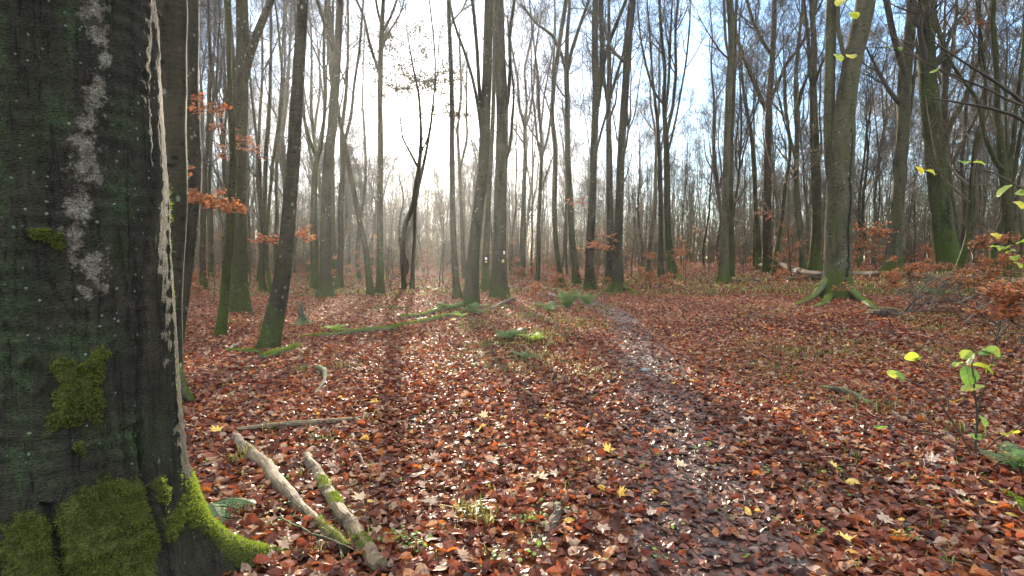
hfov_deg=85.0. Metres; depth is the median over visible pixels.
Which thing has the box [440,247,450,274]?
bush
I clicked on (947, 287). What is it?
beech sapling
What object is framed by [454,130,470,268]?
hornbeam
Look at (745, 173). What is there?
oak
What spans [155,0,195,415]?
beech
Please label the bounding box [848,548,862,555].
maple leaf
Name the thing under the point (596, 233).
beech sapling
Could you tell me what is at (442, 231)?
beech sapling
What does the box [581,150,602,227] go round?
beech
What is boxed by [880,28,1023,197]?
hornbeam
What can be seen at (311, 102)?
beech
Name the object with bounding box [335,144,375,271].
spruce
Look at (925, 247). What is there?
beech sapling
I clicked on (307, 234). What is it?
beech sapling
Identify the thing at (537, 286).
beech sapling
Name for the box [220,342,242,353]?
stick
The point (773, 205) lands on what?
hornbeam
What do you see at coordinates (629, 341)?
trodden leaves
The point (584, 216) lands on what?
beech
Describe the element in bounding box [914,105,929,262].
oak
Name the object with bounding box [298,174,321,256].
oak
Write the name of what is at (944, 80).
oak
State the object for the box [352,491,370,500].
maple leaf
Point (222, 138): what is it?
hornbeam
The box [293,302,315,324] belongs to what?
stump
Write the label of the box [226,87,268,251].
hornbeam
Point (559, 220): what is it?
hornbeam
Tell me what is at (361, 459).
stick
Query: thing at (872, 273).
log
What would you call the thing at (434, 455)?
maple leaf
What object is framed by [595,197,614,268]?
beech sapling
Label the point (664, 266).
bush
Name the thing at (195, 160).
beech
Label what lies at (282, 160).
beech
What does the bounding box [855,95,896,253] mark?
hornbeam
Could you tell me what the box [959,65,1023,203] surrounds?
hornbeam
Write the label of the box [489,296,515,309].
stick
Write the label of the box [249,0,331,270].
maple tree
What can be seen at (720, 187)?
beech
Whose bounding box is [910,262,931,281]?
beech sapling
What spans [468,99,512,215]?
maple tree
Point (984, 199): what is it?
beech
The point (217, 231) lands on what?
beech sapling
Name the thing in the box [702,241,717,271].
bush
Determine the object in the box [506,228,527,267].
beech sapling
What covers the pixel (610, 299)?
leaf litter
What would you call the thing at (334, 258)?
beech sapling
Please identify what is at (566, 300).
fern
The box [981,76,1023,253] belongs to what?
oak
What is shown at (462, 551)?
maple leaf
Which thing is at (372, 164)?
oak
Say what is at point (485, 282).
hornbeam
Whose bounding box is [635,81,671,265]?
oak
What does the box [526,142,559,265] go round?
hornbeam
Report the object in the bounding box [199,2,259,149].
hornbeam
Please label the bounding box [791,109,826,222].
beech
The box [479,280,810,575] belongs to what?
path
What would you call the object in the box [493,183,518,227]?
oak
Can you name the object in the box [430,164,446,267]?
beech
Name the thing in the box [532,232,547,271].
beech sapling
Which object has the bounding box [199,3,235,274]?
hornbeam
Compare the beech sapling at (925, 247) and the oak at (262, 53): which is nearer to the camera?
the oak at (262, 53)
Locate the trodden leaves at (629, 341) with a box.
[595,321,700,379]
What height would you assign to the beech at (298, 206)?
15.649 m
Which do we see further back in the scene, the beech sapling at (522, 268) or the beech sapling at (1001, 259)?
the beech sapling at (522, 268)
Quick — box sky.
[199,0,1023,258]
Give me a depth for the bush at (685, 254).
45.46 m
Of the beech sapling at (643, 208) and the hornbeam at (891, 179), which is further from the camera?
the hornbeam at (891, 179)
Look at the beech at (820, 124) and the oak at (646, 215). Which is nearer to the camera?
the beech at (820, 124)
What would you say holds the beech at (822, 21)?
on the ground at (818, 561)
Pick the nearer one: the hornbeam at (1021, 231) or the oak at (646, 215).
the hornbeam at (1021, 231)
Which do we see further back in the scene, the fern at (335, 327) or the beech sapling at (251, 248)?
the beech sapling at (251, 248)
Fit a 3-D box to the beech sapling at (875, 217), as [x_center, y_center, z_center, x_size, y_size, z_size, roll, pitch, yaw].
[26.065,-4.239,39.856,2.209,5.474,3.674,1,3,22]
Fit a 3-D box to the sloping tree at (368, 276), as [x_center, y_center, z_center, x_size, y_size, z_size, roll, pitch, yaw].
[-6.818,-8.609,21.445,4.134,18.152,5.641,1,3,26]
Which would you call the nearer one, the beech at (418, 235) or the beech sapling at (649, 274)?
the beech sapling at (649, 274)
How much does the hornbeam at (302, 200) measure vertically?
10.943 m
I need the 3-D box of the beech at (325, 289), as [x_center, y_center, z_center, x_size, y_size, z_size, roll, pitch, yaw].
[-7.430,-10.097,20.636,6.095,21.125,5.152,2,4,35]
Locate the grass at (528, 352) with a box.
[188,270,1023,570]
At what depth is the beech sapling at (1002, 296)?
9.06 m
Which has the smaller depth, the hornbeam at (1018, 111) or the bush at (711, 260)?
the bush at (711, 260)
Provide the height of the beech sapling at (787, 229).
6.474 m
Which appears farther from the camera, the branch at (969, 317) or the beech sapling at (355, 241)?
the beech sapling at (355, 241)
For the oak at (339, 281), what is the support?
on the ground at (818, 561)
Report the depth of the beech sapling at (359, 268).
32.15 m
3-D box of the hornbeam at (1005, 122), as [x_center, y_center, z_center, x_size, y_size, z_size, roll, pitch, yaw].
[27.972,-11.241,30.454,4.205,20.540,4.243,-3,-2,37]
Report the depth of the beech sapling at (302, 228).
41.29 m
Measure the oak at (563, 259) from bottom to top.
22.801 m
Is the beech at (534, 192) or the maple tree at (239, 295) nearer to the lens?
the maple tree at (239, 295)
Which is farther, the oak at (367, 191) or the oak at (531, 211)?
the oak at (367, 191)
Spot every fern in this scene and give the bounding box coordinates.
[207,497,255,524]
[321,324,347,330]
[436,301,461,308]
[451,311,466,316]
[462,302,486,313]
[493,327,529,338]
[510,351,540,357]
[517,332,545,340]
[530,301,564,311]
[558,287,583,308]
[574,289,599,304]
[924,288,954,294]
[979,441,1023,469]
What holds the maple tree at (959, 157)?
on the ground at (818, 561)
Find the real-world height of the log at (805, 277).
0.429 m
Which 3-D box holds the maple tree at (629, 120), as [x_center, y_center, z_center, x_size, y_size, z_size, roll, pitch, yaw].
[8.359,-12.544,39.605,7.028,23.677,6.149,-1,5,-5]
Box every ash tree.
[199,0,335,293]
[432,0,482,277]
[444,0,493,298]
[622,0,696,276]
[720,0,777,269]
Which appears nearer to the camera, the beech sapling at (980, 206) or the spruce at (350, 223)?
the beech sapling at (980, 206)
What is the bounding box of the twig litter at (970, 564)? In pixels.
[184,287,1023,574]
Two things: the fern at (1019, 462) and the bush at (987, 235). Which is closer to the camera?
the fern at (1019, 462)
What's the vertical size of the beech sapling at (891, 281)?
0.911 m
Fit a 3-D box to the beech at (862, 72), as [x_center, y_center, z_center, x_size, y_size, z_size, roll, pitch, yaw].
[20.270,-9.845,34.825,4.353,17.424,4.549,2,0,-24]
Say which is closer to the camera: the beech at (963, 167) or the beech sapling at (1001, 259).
the beech sapling at (1001, 259)
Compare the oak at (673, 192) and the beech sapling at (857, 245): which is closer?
the beech sapling at (857, 245)
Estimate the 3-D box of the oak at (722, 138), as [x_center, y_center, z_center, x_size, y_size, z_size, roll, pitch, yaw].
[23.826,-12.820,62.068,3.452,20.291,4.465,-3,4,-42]
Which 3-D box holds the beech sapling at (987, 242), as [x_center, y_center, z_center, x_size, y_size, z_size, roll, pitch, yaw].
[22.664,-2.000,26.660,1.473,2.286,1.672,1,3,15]
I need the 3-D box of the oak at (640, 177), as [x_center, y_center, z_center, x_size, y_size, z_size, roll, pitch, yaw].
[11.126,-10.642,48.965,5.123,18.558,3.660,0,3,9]
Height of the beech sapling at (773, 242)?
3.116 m
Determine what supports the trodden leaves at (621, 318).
on the path
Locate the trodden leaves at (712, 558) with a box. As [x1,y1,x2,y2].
[554,376,877,575]
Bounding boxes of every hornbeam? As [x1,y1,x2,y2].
[199,0,268,216]
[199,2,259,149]
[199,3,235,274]
[199,74,228,272]
[207,0,253,277]
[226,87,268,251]
[247,42,278,249]
[259,55,310,272]
[268,165,282,232]
[297,177,310,272]
[299,117,322,207]
[311,0,384,281]
[368,130,391,255]
[376,157,394,270]
[426,135,445,269]
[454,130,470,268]
[457,0,515,290]
[459,108,478,223]
[494,116,520,270]
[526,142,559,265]
[538,0,623,151]
[552,198,564,246]
[562,129,603,217]
[612,0,727,279]
[663,130,680,209]
[672,165,699,261]
[694,0,849,275]
[716,106,758,201]
[720,0,794,266]
[738,18,808,261]
[763,28,806,247]
[772,143,791,221]
[774,178,791,261]
[819,17,918,267]
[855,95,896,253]
[856,39,951,220]
[867,0,1023,278]
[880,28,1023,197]
[882,100,918,225]
[905,0,1023,272]
[950,57,1008,262]
[953,7,1023,255]
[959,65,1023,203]
[967,0,1023,273]
[974,0,1023,206]
[977,0,1023,214]
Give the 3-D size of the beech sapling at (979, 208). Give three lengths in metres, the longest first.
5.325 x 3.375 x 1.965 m
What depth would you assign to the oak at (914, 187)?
56.17 m
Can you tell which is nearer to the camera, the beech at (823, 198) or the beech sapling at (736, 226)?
the beech sapling at (736, 226)
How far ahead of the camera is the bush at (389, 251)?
25.59 m
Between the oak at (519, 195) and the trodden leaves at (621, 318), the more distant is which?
the oak at (519, 195)
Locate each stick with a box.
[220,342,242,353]
[237,416,362,430]
[278,515,363,551]
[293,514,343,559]
[314,364,327,393]
[350,433,415,487]
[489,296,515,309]
[892,412,912,422]
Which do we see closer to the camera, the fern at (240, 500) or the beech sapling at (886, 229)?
the fern at (240, 500)
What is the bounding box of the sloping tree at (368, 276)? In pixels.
[284,0,376,294]
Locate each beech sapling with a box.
[190,283,209,300]
[192,271,198,283]
[193,228,224,301]
[199,215,224,257]
[206,231,222,270]
[221,204,276,285]
[247,237,257,277]
[293,210,318,269]
[296,206,319,268]
[302,260,309,281]
[332,254,346,277]
[335,210,362,275]
[336,207,375,278]
[347,251,364,281]
[352,210,374,252]
[360,184,419,280]
[361,208,399,252]
[361,232,398,279]
[415,244,437,276]
[416,184,481,284]
[417,241,439,276]
[422,187,463,288]
[447,274,461,285]
[506,218,528,268]
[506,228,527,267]
[506,240,518,278]
[511,256,525,281]
[526,282,545,297]
[527,245,555,276]
[527,260,533,274]
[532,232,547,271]
[534,236,553,273]
[547,271,567,295]
[583,210,606,265]
[584,220,628,274]
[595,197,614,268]
[604,277,611,285]
[615,186,657,273]
[622,220,656,274]
[622,242,637,270]
[623,187,654,277]
[623,248,635,271]
[635,251,657,286]
[656,271,675,291]
[666,227,709,283]
[673,242,687,269]
[687,225,697,264]
[699,176,753,249]
[734,196,761,265]
[734,209,763,273]
[740,140,823,276]
[759,209,783,249]
[761,227,786,257]
[768,221,804,272]
[770,269,792,291]
[772,244,790,262]
[782,261,798,275]
[794,268,805,281]
[852,227,874,270]
[852,244,865,264]
[853,203,889,264]
[859,192,891,264]
[860,234,886,269]
[873,213,908,254]
[874,270,905,301]
[875,246,884,264]
[876,255,900,279]
[897,261,926,289]
[903,201,929,262]
[905,187,931,263]
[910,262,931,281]
[912,252,925,261]
[917,234,932,262]
[919,245,946,275]
[928,263,957,299]
[941,234,1004,307]
[953,176,988,245]
[954,193,961,226]
[957,177,1001,264]
[958,277,1023,344]
[968,224,1000,264]
[972,231,1023,310]
[972,234,1014,279]
[974,163,1023,252]
[987,278,1023,348]
[1001,253,1023,268]
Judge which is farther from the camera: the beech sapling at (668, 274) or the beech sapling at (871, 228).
the beech sapling at (871, 228)
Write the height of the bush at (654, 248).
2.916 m
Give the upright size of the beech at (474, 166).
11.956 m
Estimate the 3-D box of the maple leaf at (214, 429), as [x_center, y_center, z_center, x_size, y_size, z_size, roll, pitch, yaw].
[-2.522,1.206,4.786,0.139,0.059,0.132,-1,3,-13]
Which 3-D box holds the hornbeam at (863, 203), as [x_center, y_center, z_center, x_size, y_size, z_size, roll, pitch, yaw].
[20.886,-8.453,32.370,5.725,14.868,6.886,-1,3,-20]
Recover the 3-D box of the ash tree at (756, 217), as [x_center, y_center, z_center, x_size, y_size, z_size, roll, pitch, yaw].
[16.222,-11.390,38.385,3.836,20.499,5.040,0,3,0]
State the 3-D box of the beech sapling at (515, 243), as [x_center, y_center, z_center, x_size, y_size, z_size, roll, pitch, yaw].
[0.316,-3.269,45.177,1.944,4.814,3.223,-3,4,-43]
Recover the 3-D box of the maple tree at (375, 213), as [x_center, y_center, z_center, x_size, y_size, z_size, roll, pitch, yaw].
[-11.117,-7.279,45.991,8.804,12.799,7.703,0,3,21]
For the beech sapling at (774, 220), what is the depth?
50.01 m
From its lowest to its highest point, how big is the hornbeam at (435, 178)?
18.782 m
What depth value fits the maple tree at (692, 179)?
83.56 m
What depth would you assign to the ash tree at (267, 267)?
22.19 m
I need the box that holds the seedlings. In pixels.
[190,323,989,566]
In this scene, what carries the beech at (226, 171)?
on the ground at (818, 561)
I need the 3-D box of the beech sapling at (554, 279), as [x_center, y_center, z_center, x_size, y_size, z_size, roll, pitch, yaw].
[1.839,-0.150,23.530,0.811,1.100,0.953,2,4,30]
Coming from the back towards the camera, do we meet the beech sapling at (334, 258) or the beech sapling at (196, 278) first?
the beech sapling at (334, 258)
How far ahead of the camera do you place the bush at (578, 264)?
31.29 m
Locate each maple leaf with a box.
[208,424,225,431]
[275,536,292,549]
[325,459,335,469]
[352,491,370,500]
[417,478,431,487]
[420,491,443,505]
[423,511,437,518]
[428,452,441,459]
[457,546,467,556]
[461,432,475,436]
[478,409,487,417]
[490,458,498,463]
[532,470,547,478]
[549,468,558,476]
[594,522,611,531]
[602,443,615,451]
[616,485,626,497]
[646,508,659,514]
[674,458,687,470]
[742,416,755,420]
[837,530,854,545]
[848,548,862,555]
[877,511,893,525]
[891,529,906,535]
[919,450,945,465]
[951,488,975,495]
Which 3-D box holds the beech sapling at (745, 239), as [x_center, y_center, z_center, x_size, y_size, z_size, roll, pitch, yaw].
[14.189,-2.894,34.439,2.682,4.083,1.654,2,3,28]
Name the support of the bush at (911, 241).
on the ground at (818, 561)
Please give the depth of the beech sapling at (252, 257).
43.16 m
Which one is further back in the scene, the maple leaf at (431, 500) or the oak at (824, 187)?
the oak at (824, 187)
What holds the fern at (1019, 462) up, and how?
on the ground at (818, 561)
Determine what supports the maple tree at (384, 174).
on the ground at (818, 561)
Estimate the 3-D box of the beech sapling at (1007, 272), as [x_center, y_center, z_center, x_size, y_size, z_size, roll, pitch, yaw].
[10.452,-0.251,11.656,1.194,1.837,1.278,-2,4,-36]
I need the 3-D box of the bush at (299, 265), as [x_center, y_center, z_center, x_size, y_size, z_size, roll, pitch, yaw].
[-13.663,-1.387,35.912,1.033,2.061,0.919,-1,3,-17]
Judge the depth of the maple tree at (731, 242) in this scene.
29.90 m
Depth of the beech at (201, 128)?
38.00 m
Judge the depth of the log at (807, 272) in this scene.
26.48 m
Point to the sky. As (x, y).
(391, 110)
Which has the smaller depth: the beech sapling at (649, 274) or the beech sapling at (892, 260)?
the beech sapling at (892, 260)
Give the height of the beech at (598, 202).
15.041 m
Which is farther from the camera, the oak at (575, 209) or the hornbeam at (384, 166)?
the hornbeam at (384, 166)
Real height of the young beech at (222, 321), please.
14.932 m
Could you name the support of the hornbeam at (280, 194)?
on the ground at (818, 561)
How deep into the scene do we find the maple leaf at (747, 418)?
5.00 m
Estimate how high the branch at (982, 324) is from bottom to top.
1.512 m
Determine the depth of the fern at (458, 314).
14.01 m
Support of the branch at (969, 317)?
on the ground at (818, 561)
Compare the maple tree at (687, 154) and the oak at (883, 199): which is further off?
the oak at (883, 199)
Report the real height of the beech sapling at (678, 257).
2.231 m
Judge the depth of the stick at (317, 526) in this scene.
3.06 m
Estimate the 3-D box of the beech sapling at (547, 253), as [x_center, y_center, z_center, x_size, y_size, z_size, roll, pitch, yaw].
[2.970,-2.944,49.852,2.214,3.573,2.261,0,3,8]
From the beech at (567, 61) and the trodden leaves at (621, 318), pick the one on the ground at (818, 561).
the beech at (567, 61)
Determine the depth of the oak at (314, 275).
25.73 m
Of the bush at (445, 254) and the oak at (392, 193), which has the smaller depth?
the bush at (445, 254)
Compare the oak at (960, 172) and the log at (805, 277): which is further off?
the oak at (960, 172)
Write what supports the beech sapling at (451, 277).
on the ground at (818, 561)
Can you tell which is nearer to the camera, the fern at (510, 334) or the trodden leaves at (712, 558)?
the trodden leaves at (712, 558)
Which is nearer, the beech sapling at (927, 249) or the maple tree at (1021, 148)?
the beech sapling at (927, 249)
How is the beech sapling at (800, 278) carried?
on the ground at (818, 561)
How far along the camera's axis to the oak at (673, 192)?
70.89 m
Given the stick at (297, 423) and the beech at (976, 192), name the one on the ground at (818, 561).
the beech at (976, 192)
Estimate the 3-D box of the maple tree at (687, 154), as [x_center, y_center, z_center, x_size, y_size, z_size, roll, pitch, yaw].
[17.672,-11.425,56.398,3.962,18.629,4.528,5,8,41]
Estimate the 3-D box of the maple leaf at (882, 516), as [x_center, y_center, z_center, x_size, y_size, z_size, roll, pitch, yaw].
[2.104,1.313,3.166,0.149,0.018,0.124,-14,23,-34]
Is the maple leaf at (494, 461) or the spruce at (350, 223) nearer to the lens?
the maple leaf at (494, 461)
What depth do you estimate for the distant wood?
69.40 m
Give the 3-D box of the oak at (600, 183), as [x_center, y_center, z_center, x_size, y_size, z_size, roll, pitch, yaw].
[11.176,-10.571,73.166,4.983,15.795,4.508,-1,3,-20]
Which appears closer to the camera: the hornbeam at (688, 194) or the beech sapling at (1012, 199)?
the beech sapling at (1012, 199)
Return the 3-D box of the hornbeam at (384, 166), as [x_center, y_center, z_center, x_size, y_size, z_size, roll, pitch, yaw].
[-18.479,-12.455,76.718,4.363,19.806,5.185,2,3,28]
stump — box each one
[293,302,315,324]
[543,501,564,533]
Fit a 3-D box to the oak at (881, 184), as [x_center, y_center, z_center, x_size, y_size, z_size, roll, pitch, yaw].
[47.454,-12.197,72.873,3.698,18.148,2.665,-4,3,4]
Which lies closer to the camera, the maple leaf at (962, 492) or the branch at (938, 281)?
the maple leaf at (962, 492)
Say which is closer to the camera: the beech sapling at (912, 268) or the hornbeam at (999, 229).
the beech sapling at (912, 268)
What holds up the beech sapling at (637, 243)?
on the ground at (818, 561)
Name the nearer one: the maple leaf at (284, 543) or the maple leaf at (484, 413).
the maple leaf at (284, 543)
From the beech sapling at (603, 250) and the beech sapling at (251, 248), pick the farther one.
the beech sapling at (603, 250)
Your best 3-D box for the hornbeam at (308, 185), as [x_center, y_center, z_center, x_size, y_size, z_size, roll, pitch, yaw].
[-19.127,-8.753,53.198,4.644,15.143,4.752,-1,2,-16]
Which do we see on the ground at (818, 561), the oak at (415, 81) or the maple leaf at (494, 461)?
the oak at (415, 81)
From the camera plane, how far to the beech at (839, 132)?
16.19 m
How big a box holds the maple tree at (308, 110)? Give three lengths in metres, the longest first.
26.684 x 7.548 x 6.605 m
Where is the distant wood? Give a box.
[193,56,1023,275]
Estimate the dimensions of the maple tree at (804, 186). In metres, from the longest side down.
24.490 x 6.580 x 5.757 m
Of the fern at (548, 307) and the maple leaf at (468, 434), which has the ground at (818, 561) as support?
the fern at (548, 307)
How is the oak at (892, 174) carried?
on the ground at (818, 561)
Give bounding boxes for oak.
[211,164,224,268]
[216,1,279,269]
[217,0,290,281]
[276,0,375,289]
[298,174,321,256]
[310,0,370,289]
[344,132,387,238]
[360,122,387,232]
[361,0,470,289]
[383,153,398,245]
[405,0,473,289]
[443,36,515,249]
[455,137,476,236]
[455,150,468,244]
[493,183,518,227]
[504,0,536,274]
[506,0,589,280]
[509,124,531,268]
[512,3,550,271]
[538,28,598,273]
[555,21,601,269]
[559,173,580,264]
[579,155,605,238]
[613,55,666,270]
[623,158,635,263]
[631,130,654,233]
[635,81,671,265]
[636,141,652,230]
[663,152,681,229]
[675,142,702,261]
[694,33,738,267]
[699,0,822,271]
[704,0,795,216]
[712,80,746,220]
[716,52,746,207]
[734,94,758,260]
[790,106,819,244]
[802,126,825,229]
[821,64,858,199]
[835,9,887,189]
[859,128,887,247]
[871,35,936,195]
[876,158,890,259]
[877,37,919,214]
[896,87,922,260]
[914,0,1023,251]
[914,3,1008,247]
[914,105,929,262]
[916,188,930,257]
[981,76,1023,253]
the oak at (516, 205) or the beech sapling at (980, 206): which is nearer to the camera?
the beech sapling at (980, 206)
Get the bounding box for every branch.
[875,255,970,311]
[898,277,975,312]
[902,255,975,312]
[908,278,984,304]
[913,261,978,285]
[923,267,1023,305]
[928,290,1023,327]
[934,283,1023,325]
[960,274,1023,340]
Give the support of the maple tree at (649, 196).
on the ground at (818, 561)
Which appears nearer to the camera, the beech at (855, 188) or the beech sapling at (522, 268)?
the beech sapling at (522, 268)
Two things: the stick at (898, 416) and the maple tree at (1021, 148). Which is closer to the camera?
the stick at (898, 416)
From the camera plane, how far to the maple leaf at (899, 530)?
3.00 m
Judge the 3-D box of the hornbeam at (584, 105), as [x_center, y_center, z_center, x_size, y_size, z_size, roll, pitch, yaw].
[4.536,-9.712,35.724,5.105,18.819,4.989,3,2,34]
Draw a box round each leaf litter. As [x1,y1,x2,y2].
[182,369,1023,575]
[183,307,1023,378]
[187,269,1023,323]
[190,263,1023,294]
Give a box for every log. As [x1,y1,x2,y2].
[227,347,262,353]
[231,433,351,553]
[257,343,300,358]
[299,322,403,338]
[302,452,387,574]
[377,305,409,308]
[398,302,463,318]
[403,310,465,325]
[479,304,513,307]
[731,276,820,281]
[758,262,822,276]
[820,385,880,408]
[852,270,966,281]
[867,307,904,317]
[968,275,1023,282]
[999,489,1023,511]
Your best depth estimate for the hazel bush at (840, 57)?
3.96 m
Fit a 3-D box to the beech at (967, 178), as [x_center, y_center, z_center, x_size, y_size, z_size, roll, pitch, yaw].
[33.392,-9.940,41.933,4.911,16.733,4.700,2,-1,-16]
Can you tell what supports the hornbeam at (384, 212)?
on the ground at (818, 561)
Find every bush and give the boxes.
[269,253,273,274]
[293,251,305,280]
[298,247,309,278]
[299,247,319,280]
[383,240,400,289]
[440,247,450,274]
[564,246,582,285]
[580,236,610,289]
[623,255,631,272]
[638,247,658,287]
[644,236,657,269]
[654,250,673,287]
[680,238,691,265]
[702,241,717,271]
[833,0,1023,267]
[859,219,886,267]
[903,233,918,262]
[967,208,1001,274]
[979,224,997,255]
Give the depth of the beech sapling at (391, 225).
36.62 m
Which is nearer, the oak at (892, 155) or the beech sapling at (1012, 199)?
the beech sapling at (1012, 199)
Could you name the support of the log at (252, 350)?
on the ground at (818, 561)
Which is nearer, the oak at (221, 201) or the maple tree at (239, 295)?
the maple tree at (239, 295)
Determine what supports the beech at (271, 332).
on the ground at (818, 561)
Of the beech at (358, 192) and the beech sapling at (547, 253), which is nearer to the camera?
the beech sapling at (547, 253)
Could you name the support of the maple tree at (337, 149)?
on the ground at (818, 561)
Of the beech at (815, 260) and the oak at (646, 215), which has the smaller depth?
the beech at (815, 260)
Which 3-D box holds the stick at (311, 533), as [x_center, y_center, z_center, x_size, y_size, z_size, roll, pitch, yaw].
[-1.002,1.325,3.008,0.317,0.262,0.639,-2,4,-38]
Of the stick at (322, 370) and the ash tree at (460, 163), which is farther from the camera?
the ash tree at (460, 163)
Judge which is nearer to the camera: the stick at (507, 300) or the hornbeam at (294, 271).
the stick at (507, 300)
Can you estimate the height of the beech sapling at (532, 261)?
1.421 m
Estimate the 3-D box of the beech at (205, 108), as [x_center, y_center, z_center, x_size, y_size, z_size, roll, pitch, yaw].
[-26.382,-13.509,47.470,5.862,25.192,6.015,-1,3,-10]
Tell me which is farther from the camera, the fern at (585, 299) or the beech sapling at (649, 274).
the beech sapling at (649, 274)
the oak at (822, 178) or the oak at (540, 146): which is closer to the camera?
the oak at (540, 146)
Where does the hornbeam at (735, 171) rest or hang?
on the ground at (818, 561)
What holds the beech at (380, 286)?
on the ground at (818, 561)
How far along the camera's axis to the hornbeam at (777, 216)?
53.60 m
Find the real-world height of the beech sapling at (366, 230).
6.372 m
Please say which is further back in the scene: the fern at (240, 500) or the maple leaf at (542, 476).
the maple leaf at (542, 476)
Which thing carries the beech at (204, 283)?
on the ground at (818, 561)
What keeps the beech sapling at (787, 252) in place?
on the ground at (818, 561)
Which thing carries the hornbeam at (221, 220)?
on the ground at (818, 561)
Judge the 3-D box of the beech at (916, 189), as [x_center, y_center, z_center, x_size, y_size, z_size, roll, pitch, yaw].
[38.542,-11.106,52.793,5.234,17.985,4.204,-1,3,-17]
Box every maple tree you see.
[208,0,274,313]
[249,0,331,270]
[274,0,378,276]
[320,117,427,272]
[335,119,394,235]
[335,130,357,268]
[425,118,449,271]
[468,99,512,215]
[492,0,560,276]
[513,0,591,287]
[590,0,682,183]
[637,128,663,263]
[670,84,708,265]
[674,135,707,251]
[711,0,770,277]
[733,123,759,260]
[760,0,840,253]
[856,0,937,263]
[895,0,984,164]
[951,104,972,227]
[955,0,1023,229]
[1002,73,1023,252]
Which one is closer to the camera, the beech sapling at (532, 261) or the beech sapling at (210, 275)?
the beech sapling at (210, 275)
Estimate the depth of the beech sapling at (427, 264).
40.27 m
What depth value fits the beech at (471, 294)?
16.55 m
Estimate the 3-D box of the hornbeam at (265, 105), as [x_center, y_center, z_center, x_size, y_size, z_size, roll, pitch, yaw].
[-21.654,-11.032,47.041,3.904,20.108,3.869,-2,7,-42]
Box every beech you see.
[0,0,293,575]
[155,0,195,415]
[182,0,247,341]
[199,0,251,289]
[199,0,252,259]
[199,0,254,251]
[199,0,293,291]
[199,20,222,180]
[213,0,252,335]
[213,17,272,273]
[248,0,316,348]
[248,0,328,196]
[248,95,268,228]
[248,144,256,268]
[262,0,350,209]
[268,89,310,274]
[296,165,306,257]
[314,0,346,298]
[322,0,387,277]
[322,112,359,255]
[350,152,370,258]
[355,0,422,294]
[383,147,431,275]
[402,145,435,271]
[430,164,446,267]
[431,0,497,307]
[455,139,512,237]
[479,0,549,298]
[508,0,605,284]
[510,67,562,237]
[527,115,560,238]
[541,183,551,264]
[549,156,577,270]
[556,0,644,290]
[565,0,669,282]
[573,187,587,249]
[574,175,596,268]
[575,0,644,293]
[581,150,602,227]
[584,159,605,262]
[613,154,636,220]
[629,0,707,271]
[677,0,741,283]
[686,0,763,229]
[694,60,736,265]
[724,0,845,269]
[780,0,868,162]
[791,1,870,161]
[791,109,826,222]
[794,0,855,270]
[794,0,898,309]
[818,0,880,156]
[820,151,856,263]
[852,1,903,264]
[853,164,866,225]
[860,0,972,271]
[878,0,976,272]
[893,81,927,262]
[904,143,929,262]
[939,45,1001,264]
[952,107,978,220]
[957,87,1009,257]
[958,138,996,263]
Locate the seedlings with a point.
(412, 534)
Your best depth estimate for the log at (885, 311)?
12.12 m
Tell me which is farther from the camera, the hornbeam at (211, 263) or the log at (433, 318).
the hornbeam at (211, 263)
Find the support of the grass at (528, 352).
on the ground at (818, 561)
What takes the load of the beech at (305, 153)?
on the ground at (818, 561)
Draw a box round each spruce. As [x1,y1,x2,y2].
[297,137,351,250]
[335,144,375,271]
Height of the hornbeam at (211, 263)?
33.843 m
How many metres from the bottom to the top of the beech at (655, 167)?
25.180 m
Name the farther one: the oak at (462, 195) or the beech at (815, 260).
the oak at (462, 195)
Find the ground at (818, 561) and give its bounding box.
[182,259,1023,575]
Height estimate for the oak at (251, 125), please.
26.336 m
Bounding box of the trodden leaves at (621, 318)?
[545,295,652,322]
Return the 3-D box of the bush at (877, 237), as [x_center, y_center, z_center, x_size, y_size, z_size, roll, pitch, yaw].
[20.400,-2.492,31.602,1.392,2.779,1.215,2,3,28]
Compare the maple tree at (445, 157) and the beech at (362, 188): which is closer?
the beech at (362, 188)
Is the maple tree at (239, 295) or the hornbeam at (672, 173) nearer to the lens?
the maple tree at (239, 295)
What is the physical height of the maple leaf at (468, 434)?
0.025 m
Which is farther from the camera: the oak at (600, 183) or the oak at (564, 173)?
the oak at (600, 183)
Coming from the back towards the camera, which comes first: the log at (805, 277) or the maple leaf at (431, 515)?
the log at (805, 277)
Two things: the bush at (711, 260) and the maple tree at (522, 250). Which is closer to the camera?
the bush at (711, 260)
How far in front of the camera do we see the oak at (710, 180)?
46.77 m
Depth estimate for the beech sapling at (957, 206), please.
41.74 m
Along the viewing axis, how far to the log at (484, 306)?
16.65 m
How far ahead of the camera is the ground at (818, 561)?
4.73 m
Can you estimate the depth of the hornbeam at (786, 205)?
65.28 m
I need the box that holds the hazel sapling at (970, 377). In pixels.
[873,345,1023,468]
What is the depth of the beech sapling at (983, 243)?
12.24 m
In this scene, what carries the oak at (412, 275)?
on the ground at (818, 561)
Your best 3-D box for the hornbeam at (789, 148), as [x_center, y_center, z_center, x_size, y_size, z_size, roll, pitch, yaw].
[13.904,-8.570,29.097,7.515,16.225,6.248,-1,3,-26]
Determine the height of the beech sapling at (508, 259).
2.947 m
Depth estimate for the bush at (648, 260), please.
26.58 m

